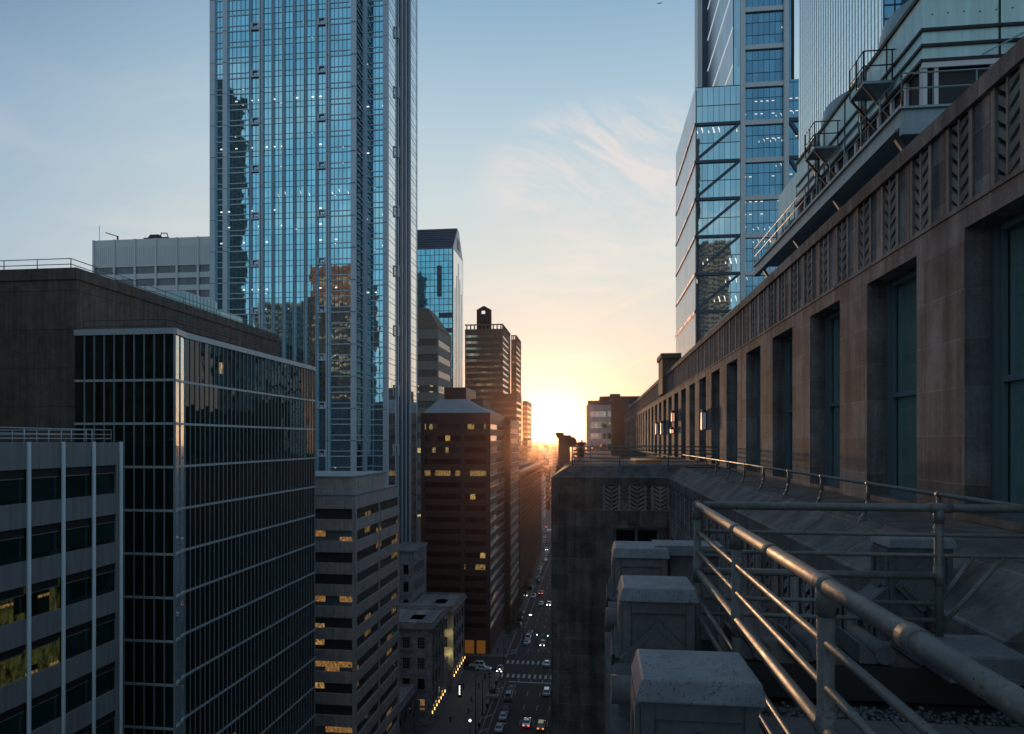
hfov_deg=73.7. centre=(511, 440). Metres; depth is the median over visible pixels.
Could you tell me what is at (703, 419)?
wall lantern
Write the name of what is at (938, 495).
handrail
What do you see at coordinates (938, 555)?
steel railing
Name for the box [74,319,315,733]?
glass office block
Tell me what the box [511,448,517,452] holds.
window
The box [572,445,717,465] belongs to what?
roof railing
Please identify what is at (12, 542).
window
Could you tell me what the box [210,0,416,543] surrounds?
glass tower
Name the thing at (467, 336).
window
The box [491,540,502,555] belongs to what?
window
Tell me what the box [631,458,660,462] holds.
skylight
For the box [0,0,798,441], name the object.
sky
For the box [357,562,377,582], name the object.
window
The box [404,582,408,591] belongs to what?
window
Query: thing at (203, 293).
window
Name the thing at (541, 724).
car
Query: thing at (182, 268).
window
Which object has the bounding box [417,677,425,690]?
window
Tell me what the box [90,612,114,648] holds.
window
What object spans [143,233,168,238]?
roof crane
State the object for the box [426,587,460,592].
window
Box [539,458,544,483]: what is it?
windows
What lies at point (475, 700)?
street lamp
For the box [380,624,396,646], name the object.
window
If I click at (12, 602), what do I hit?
window
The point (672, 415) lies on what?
wall lantern
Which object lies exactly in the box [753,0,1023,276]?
rooftop building
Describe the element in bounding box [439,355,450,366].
window
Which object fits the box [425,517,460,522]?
window
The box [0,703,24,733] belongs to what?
window
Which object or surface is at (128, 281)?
window
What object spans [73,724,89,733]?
window
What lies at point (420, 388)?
window
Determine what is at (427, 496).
window
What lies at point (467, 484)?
window
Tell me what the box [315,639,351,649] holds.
window
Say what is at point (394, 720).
window
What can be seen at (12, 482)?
window
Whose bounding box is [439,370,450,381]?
window
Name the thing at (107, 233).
roof davit
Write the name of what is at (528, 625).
road patches
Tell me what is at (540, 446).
distant building
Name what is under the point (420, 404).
window
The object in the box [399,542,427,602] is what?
stone annex
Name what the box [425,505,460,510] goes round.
window
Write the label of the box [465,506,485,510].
window
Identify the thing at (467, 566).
window
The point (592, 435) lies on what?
window
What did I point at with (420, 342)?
window
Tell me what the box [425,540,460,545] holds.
window
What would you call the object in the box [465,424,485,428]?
window
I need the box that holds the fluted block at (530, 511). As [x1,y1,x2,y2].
[519,461,541,604]
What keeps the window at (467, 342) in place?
in the brown tower at (487, 361)
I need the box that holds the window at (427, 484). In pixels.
[425,482,460,487]
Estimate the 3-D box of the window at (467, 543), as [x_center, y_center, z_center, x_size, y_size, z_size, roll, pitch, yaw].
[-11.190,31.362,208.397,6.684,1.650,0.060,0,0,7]
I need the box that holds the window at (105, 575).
[90,563,114,597]
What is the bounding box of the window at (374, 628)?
[357,622,377,647]
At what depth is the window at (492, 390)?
404.50 m
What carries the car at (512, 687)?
on the road at (531, 700)
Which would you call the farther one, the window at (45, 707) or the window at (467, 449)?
the window at (467, 449)
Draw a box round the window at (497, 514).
[491,509,502,520]
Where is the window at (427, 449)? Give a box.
[425,447,460,452]
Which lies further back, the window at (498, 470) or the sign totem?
the window at (498, 470)
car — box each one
[464,659,473,664]
[468,660,484,667]
[475,664,491,670]
[494,722,504,732]
[496,664,502,672]
[499,711,508,720]
[501,704,510,711]
[503,696,512,703]
[504,690,512,698]
[507,685,515,692]
[522,717,531,727]
[523,639,529,644]
[525,633,531,639]
[536,719,545,730]
[539,640,545,645]
[543,660,550,666]
[543,687,550,695]
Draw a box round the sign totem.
[458,683,461,697]
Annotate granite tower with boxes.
[421,387,504,653]
[504,419,518,624]
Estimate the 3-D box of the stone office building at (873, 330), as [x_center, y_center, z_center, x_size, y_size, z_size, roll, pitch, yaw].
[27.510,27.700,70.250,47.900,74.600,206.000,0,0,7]
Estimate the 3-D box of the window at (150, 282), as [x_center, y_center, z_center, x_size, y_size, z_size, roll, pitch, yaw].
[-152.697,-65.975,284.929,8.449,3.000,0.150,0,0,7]
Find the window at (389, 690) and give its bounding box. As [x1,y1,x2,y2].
[380,679,396,704]
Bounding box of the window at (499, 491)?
[491,488,502,497]
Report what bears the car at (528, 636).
on the road at (531, 700)
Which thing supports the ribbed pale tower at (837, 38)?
on the pavement
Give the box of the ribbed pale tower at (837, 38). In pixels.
[799,0,907,156]
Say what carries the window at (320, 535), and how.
in the banded office block at (356, 602)
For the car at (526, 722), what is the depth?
154.99 m
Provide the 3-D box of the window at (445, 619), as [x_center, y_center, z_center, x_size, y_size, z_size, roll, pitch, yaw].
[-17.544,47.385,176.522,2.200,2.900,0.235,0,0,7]
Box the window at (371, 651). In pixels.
[357,642,377,668]
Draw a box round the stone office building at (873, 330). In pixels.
[551,36,1023,733]
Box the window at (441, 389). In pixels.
[439,386,443,393]
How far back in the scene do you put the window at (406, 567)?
182.10 m
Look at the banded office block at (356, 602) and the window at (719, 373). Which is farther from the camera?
the banded office block at (356, 602)
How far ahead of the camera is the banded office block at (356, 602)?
111.92 m
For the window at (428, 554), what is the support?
in the granite tower at (462, 481)
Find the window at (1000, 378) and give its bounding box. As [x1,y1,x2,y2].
[965,210,1023,532]
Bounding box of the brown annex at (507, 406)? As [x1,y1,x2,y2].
[493,394,521,460]
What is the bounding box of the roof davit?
[99,226,118,239]
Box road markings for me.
[478,557,550,732]
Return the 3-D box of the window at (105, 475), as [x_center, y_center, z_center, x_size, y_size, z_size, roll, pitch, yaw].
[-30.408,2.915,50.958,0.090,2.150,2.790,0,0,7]
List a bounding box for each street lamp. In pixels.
[475,673,492,732]
[482,677,491,715]
[503,636,511,677]
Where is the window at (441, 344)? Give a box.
[439,340,450,352]
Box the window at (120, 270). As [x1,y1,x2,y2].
[116,267,133,273]
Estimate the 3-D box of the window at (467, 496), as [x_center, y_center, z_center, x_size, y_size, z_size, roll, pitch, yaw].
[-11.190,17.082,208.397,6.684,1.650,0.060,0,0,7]
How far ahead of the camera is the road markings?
188.15 m
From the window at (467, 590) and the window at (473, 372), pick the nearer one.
the window at (467, 590)
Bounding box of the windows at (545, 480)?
[542,480,545,510]
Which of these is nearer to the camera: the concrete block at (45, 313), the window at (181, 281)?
the concrete block at (45, 313)
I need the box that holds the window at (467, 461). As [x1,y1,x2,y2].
[465,459,485,463]
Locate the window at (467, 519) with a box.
[465,517,485,522]
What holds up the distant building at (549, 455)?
on the ground
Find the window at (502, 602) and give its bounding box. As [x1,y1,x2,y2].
[491,602,502,624]
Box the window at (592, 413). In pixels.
[590,411,605,416]
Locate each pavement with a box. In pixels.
[413,670,498,733]
[464,509,550,657]
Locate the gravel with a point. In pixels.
(994, 720)
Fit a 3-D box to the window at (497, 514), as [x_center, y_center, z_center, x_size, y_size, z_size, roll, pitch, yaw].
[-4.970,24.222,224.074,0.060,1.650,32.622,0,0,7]
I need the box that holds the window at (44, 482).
[25,468,58,502]
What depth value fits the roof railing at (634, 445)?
51.30 m
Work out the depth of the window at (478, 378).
404.99 m
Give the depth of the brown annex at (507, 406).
383.49 m
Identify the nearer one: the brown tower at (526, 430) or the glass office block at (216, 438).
the glass office block at (216, 438)
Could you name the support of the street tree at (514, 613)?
on the pavement at (503, 642)
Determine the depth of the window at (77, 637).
48.29 m
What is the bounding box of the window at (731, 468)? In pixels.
[726,364,736,471]
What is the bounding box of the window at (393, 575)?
[380,570,396,588]
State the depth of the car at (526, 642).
217.02 m
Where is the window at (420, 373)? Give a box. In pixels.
[417,370,436,376]
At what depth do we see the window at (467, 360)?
405.09 m
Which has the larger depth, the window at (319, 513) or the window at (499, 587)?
the window at (499, 587)
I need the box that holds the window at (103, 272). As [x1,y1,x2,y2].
[95,268,112,274]
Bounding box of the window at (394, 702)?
[380,697,396,724]
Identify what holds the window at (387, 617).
in the banded office block at (356, 602)
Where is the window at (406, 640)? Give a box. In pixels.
[401,636,410,648]
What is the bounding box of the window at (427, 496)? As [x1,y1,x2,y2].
[425,494,460,498]
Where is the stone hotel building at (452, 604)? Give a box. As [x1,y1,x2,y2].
[399,592,466,698]
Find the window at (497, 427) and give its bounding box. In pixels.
[491,424,502,429]
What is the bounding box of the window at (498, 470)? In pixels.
[491,467,502,474]
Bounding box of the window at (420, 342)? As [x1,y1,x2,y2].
[417,339,436,345]
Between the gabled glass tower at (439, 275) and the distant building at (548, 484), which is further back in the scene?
the distant building at (548, 484)
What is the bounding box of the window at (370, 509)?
[357,503,377,517]
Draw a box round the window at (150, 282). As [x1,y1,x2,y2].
[137,279,153,285]
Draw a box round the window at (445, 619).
[444,618,447,629]
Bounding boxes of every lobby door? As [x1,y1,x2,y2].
[465,640,473,652]
[477,640,484,653]
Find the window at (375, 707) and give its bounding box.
[357,702,377,733]
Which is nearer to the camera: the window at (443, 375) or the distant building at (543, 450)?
the window at (443, 375)
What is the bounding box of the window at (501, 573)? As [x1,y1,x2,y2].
[491,571,502,589]
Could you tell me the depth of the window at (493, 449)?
223.00 m
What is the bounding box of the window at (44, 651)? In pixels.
[25,632,58,675]
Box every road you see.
[464,657,504,670]
[476,529,550,733]
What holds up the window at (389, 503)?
in the banded office block at (356, 602)
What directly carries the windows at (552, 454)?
in the distant building at (554, 457)
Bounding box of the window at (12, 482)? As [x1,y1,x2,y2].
[0,470,24,505]
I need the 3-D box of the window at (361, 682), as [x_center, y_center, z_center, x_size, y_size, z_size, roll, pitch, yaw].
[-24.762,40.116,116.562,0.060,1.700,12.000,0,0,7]
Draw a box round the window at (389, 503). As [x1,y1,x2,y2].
[380,497,396,510]
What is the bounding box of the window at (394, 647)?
[380,642,396,666]
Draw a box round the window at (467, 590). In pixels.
[465,588,485,592]
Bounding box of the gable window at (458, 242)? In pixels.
[457,238,459,251]
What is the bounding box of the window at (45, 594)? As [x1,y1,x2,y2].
[25,577,58,618]
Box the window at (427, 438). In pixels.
[425,436,460,440]
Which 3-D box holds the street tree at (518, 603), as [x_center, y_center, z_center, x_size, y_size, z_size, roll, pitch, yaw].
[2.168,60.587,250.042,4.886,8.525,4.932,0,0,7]
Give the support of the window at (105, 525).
in the office block at (61, 587)
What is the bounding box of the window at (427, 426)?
[425,424,460,428]
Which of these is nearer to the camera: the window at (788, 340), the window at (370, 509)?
the window at (788, 340)
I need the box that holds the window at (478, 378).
[466,377,501,379]
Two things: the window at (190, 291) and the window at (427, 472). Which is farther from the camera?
the window at (190, 291)
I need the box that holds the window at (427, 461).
[425,459,460,463]
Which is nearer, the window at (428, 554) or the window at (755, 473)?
the window at (755, 473)
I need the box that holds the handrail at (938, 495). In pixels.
[683,454,1022,532]
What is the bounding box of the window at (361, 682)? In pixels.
[357,662,377,690]
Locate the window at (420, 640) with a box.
[416,636,425,649]
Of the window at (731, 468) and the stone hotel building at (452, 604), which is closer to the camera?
the window at (731, 468)
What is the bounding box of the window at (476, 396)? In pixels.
[476,396,492,397]
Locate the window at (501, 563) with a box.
[491,560,502,578]
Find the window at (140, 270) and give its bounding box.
[137,266,153,273]
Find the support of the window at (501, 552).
in the granite tower at (462, 481)
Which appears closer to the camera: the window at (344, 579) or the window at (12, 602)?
the window at (12, 602)
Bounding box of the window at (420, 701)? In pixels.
[416,698,425,711]
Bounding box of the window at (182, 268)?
[178,265,196,272]
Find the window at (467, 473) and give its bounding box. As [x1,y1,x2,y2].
[465,471,485,475]
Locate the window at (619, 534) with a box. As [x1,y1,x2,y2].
[613,528,659,541]
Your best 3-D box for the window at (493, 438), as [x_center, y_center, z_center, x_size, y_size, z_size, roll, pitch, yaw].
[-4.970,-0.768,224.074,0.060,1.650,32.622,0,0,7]
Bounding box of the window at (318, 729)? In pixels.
[315,726,351,733]
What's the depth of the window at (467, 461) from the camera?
208.37 m
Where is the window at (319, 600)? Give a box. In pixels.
[315,595,351,606]
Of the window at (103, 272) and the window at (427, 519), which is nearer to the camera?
the window at (427, 519)
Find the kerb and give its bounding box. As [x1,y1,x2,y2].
[475,546,550,733]
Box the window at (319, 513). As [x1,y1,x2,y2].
[315,509,351,518]
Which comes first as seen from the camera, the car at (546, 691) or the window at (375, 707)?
the window at (375, 707)
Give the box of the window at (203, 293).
[200,290,209,296]
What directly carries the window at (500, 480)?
in the granite tower at (462, 481)
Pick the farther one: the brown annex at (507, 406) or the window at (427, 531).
the brown annex at (507, 406)
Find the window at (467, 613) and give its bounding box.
[465,611,485,616]
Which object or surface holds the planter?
on the pavement at (455, 708)
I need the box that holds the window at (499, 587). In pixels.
[491,581,502,601]
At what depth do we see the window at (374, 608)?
116.74 m
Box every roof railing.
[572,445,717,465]
[590,445,685,459]
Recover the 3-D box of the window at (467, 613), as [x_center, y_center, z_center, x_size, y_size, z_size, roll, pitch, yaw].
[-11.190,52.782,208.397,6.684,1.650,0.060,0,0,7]
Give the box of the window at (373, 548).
[357,543,377,561]
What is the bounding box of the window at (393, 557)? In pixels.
[380,552,396,568]
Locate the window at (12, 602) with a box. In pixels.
[0,586,24,626]
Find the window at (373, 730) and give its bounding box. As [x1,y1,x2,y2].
[368,721,377,733]
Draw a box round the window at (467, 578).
[465,576,485,581]
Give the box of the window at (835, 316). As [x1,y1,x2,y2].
[810,309,839,493]
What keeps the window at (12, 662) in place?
in the office block at (61, 587)
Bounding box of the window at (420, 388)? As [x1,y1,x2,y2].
[417,385,436,391]
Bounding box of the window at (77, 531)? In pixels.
[60,518,89,552]
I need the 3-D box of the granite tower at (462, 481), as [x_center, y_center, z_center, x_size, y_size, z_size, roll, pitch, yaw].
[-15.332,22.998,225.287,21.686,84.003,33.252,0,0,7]
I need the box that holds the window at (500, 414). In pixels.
[500,414,515,415]
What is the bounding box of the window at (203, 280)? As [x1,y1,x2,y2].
[200,277,209,283]
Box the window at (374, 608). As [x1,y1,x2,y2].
[357,602,377,625]
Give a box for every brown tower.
[465,306,510,410]
[511,335,520,395]
[522,401,531,460]
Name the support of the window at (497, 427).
in the granite tower at (462, 481)
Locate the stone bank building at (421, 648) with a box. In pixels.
[399,607,446,730]
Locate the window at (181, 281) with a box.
[178,278,196,284]
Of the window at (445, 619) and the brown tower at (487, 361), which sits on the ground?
the brown tower at (487, 361)
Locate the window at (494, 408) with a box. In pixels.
[493,407,515,409]
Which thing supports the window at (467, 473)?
in the granite tower at (462, 481)
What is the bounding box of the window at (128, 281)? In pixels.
[116,279,133,285]
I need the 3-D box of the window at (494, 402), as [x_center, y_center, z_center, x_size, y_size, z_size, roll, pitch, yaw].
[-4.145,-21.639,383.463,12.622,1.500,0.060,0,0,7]
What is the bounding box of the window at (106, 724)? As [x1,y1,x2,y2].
[90,710,114,733]
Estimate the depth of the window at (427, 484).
209.49 m
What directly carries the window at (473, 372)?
in the brown tower at (487, 361)
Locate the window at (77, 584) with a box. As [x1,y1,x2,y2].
[60,570,89,607]
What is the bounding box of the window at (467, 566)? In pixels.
[465,564,485,569]
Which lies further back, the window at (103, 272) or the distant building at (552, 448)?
the distant building at (552, 448)
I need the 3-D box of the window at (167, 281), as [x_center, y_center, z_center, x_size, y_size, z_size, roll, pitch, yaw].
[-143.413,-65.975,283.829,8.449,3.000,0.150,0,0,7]
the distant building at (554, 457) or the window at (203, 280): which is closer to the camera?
the window at (203, 280)
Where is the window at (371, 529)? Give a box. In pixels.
[357,523,377,539]
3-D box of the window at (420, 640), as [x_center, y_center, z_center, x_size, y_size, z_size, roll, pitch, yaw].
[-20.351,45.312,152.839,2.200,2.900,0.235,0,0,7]
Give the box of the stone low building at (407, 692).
[399,684,416,733]
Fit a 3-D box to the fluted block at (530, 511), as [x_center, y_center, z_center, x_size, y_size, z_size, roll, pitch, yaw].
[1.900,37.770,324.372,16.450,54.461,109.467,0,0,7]
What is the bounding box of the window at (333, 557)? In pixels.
[315,552,351,562]
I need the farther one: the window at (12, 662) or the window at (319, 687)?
the window at (319, 687)
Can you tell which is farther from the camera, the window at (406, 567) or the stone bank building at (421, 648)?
the window at (406, 567)
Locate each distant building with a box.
[532,445,537,457]
[536,449,541,462]
[538,443,544,450]
[539,452,544,510]
[541,447,546,457]
[542,474,545,519]
[544,444,549,452]
[545,463,550,509]
[546,451,551,476]
[550,446,557,452]
[552,449,557,475]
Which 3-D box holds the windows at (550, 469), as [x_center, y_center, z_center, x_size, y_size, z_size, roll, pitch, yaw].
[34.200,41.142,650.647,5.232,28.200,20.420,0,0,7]
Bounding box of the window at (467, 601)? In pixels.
[465,599,485,604]
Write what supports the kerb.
on the road at (531, 700)
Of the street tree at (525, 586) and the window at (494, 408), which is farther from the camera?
the window at (494, 408)
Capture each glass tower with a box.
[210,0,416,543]
[417,228,462,386]
[675,0,798,357]
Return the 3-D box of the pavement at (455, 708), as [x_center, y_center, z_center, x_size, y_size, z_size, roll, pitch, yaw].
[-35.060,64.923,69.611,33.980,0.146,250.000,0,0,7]
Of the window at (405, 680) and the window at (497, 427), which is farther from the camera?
the window at (497, 427)
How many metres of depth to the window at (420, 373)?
303.14 m
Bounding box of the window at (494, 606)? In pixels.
[491,591,502,612]
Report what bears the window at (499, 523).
in the granite tower at (462, 481)
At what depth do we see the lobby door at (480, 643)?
207.86 m
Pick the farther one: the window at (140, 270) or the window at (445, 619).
the window at (140, 270)
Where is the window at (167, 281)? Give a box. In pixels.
[157,278,174,285]
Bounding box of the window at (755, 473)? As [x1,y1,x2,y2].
[746,352,759,475]
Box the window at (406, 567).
[404,565,408,574]
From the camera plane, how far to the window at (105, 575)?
50.95 m
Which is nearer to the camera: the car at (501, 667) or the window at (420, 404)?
the car at (501, 667)
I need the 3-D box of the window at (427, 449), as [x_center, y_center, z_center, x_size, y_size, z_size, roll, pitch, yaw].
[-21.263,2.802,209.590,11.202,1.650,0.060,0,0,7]
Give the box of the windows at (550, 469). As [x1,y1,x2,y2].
[545,469,550,499]
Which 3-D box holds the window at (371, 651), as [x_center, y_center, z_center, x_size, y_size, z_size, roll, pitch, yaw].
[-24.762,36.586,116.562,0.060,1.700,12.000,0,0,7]
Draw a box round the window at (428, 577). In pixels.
[426,575,460,580]
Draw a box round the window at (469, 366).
[466,365,501,367]
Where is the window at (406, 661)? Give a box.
[401,656,410,669]
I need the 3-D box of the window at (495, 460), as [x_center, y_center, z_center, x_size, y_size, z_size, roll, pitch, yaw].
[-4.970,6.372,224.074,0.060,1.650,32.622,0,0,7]
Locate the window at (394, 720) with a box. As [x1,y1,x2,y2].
[383,715,396,733]
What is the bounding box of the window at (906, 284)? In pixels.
[870,268,916,503]
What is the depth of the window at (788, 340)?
26.44 m
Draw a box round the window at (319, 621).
[315,617,351,627]
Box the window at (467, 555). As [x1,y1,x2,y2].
[465,552,485,557]
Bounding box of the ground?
[465,453,575,670]
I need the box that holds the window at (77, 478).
[60,466,89,498]
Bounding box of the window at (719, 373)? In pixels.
[711,373,719,465]
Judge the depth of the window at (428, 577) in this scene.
209.52 m
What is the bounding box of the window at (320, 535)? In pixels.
[315,530,351,540]
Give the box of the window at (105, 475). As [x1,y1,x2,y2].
[90,465,114,495]
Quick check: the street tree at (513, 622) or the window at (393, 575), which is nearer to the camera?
the window at (393, 575)
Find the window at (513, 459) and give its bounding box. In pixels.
[511,457,517,462]
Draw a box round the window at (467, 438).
[465,436,485,440]
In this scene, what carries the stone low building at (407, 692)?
on the pavement at (455, 708)
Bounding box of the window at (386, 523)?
[380,515,396,529]
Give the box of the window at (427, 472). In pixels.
[425,470,460,475]
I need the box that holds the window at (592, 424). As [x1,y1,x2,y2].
[590,422,605,427]
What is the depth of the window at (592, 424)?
260.24 m
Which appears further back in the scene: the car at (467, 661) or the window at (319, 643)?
the car at (467, 661)
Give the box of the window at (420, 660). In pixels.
[416,657,425,670]
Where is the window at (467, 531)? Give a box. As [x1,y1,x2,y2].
[465,529,485,534]
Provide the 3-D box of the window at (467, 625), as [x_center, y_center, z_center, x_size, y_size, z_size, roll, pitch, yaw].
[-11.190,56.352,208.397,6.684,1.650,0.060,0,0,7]
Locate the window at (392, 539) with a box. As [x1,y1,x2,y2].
[380,534,396,549]
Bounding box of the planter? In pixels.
[486,687,499,698]
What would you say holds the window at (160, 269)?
in the pale office block at (175, 264)
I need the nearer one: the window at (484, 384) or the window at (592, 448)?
the window at (592, 448)
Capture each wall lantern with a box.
[655,422,658,434]
[660,421,663,434]
[671,410,674,421]
[700,409,706,429]
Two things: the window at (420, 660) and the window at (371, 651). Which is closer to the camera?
the window at (371, 651)
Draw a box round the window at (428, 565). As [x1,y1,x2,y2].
[426,563,460,568]
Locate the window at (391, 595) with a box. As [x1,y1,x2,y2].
[380,588,396,607]
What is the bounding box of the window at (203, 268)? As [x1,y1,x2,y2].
[200,265,209,271]
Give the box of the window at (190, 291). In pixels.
[183,290,196,294]
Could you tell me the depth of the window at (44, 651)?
45.37 m
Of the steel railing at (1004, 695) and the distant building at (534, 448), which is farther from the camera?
the distant building at (534, 448)
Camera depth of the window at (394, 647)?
129.06 m
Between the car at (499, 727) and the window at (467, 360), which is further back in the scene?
the window at (467, 360)
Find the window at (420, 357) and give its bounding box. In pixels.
[417,354,436,360]
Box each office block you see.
[0,427,122,733]
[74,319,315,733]
[92,236,209,299]
[315,471,399,733]
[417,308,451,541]
[586,394,639,452]
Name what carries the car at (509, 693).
on the road at (531, 700)
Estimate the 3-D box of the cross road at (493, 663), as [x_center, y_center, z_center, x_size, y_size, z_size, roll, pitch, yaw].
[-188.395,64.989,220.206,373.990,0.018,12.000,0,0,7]
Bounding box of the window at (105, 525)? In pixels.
[90,514,114,546]
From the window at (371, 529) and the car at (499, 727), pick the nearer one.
the window at (371, 529)
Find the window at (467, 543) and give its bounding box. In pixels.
[465,541,485,545]
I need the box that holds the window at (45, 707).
[25,687,58,733]
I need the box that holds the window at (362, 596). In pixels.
[357,582,377,604]
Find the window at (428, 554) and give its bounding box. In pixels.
[426,552,460,557]
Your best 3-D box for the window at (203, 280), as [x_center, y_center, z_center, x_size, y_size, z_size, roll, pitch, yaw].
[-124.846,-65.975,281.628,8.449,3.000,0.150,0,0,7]
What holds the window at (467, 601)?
in the granite tower at (462, 481)
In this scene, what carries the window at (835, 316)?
in the stone office building at (873, 330)
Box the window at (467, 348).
[466,347,501,349]
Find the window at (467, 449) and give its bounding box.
[465,447,485,452]
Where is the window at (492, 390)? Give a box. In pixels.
[474,389,501,391]
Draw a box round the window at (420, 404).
[417,401,435,407]
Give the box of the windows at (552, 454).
[552,454,557,473]
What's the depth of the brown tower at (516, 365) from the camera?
453.39 m
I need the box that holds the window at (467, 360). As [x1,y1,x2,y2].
[466,359,501,361]
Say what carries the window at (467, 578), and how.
in the granite tower at (462, 481)
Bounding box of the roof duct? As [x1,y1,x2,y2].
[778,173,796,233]
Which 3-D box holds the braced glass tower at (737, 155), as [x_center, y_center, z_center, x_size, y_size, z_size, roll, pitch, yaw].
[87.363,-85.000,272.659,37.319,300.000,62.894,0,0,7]
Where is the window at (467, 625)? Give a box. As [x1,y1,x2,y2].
[465,623,485,627]
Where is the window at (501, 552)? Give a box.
[491,550,502,566]
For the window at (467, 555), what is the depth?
208.37 m
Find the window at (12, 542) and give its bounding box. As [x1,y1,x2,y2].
[0,528,24,565]
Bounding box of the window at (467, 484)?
[465,482,485,487]
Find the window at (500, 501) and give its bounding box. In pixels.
[491,498,502,509]
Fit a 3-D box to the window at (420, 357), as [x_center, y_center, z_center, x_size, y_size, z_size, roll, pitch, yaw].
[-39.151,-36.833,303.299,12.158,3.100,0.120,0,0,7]
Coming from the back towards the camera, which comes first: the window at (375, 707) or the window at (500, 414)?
the window at (500, 414)
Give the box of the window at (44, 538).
[25,523,58,560]
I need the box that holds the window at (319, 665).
[315,661,351,671]
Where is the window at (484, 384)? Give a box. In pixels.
[466,383,501,385]
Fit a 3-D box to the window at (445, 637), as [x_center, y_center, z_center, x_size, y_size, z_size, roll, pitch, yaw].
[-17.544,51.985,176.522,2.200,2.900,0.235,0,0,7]
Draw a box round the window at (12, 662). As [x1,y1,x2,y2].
[0,644,24,686]
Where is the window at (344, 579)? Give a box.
[315,574,351,584]
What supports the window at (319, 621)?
in the banded office block at (356, 602)
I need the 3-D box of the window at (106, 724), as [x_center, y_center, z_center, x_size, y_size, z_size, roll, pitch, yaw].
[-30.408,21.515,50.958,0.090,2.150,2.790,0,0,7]
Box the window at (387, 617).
[380,606,396,627]
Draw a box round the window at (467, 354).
[466,353,501,355]
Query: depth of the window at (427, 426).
209.57 m
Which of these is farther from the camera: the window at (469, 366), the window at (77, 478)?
the window at (469, 366)
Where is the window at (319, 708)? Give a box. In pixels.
[315,704,351,715]
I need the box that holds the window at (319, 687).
[315,682,351,693]
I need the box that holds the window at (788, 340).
[772,334,792,483]
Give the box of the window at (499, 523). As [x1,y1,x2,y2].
[491,519,502,532]
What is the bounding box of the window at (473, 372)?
[466,371,501,373]
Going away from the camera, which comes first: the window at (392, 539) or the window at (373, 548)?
the window at (373, 548)
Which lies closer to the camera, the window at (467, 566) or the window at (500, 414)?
the window at (467, 566)
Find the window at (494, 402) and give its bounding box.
[493,401,515,403]
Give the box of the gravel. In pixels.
[759,701,1022,726]
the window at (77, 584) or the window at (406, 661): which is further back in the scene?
the window at (406, 661)
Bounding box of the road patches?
[501,589,550,717]
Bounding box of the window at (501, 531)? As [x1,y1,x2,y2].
[491,529,502,543]
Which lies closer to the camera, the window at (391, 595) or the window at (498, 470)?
the window at (391, 595)
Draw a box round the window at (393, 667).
[380,660,396,685]
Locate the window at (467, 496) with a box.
[465,494,485,499]
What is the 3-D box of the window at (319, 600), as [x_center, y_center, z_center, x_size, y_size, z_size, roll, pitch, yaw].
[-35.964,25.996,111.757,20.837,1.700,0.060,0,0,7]
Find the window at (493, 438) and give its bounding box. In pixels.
[491,436,502,440]
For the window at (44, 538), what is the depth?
45.37 m
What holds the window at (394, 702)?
in the banded office block at (356, 602)
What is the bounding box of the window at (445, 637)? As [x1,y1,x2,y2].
[444,636,447,647]
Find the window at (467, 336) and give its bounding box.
[466,335,501,337]
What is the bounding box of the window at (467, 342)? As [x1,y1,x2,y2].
[466,341,501,343]
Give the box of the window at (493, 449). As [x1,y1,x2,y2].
[491,446,502,451]
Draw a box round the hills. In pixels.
[532,441,577,452]
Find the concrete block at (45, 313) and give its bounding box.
[0,258,278,441]
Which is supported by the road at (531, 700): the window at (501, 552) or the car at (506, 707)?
the car at (506, 707)
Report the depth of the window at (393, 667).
128.75 m
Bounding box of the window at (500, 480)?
[491,478,502,486]
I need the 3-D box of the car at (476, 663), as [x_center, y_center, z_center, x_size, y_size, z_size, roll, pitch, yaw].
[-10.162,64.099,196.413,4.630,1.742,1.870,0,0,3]
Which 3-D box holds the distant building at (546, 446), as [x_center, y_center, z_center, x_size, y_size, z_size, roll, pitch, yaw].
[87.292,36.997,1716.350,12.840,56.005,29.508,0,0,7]
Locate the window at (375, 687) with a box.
[357,682,377,712]
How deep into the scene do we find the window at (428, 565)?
209.59 m
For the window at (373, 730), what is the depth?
120.48 m
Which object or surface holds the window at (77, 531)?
in the office block at (61, 587)
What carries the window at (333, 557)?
in the banded office block at (356, 602)
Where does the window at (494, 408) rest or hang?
in the brown annex at (507, 406)
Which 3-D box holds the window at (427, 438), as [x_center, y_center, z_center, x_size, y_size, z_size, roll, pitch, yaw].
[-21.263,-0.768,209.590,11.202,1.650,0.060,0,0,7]
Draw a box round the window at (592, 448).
[590,444,605,449]
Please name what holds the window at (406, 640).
in the stone bank building at (421, 648)
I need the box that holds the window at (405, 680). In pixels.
[402,677,410,683]
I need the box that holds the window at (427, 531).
[425,528,460,533]
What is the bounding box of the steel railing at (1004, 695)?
[693,501,1023,733]
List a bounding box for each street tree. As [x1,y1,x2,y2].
[503,617,516,646]
[507,604,521,619]
[507,615,518,629]
[514,595,523,609]
[518,586,527,601]
[524,579,531,597]
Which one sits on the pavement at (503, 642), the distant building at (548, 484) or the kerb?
the distant building at (548, 484)
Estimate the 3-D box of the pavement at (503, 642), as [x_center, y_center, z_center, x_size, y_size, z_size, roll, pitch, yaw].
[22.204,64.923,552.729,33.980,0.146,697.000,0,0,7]
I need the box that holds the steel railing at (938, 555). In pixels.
[703,501,1023,636]
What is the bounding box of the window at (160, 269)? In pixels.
[157,266,174,272]
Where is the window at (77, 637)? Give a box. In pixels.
[60,621,89,661]
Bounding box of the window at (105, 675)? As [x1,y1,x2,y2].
[90,661,114,700]
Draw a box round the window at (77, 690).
[60,673,89,715]
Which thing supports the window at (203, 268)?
in the pale office block at (175, 264)
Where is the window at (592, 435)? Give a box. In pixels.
[590,433,605,438]
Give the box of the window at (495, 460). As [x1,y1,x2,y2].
[491,457,502,463]
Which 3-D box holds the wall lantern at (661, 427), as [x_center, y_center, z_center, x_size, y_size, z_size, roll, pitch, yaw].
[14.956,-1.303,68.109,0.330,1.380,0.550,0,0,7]

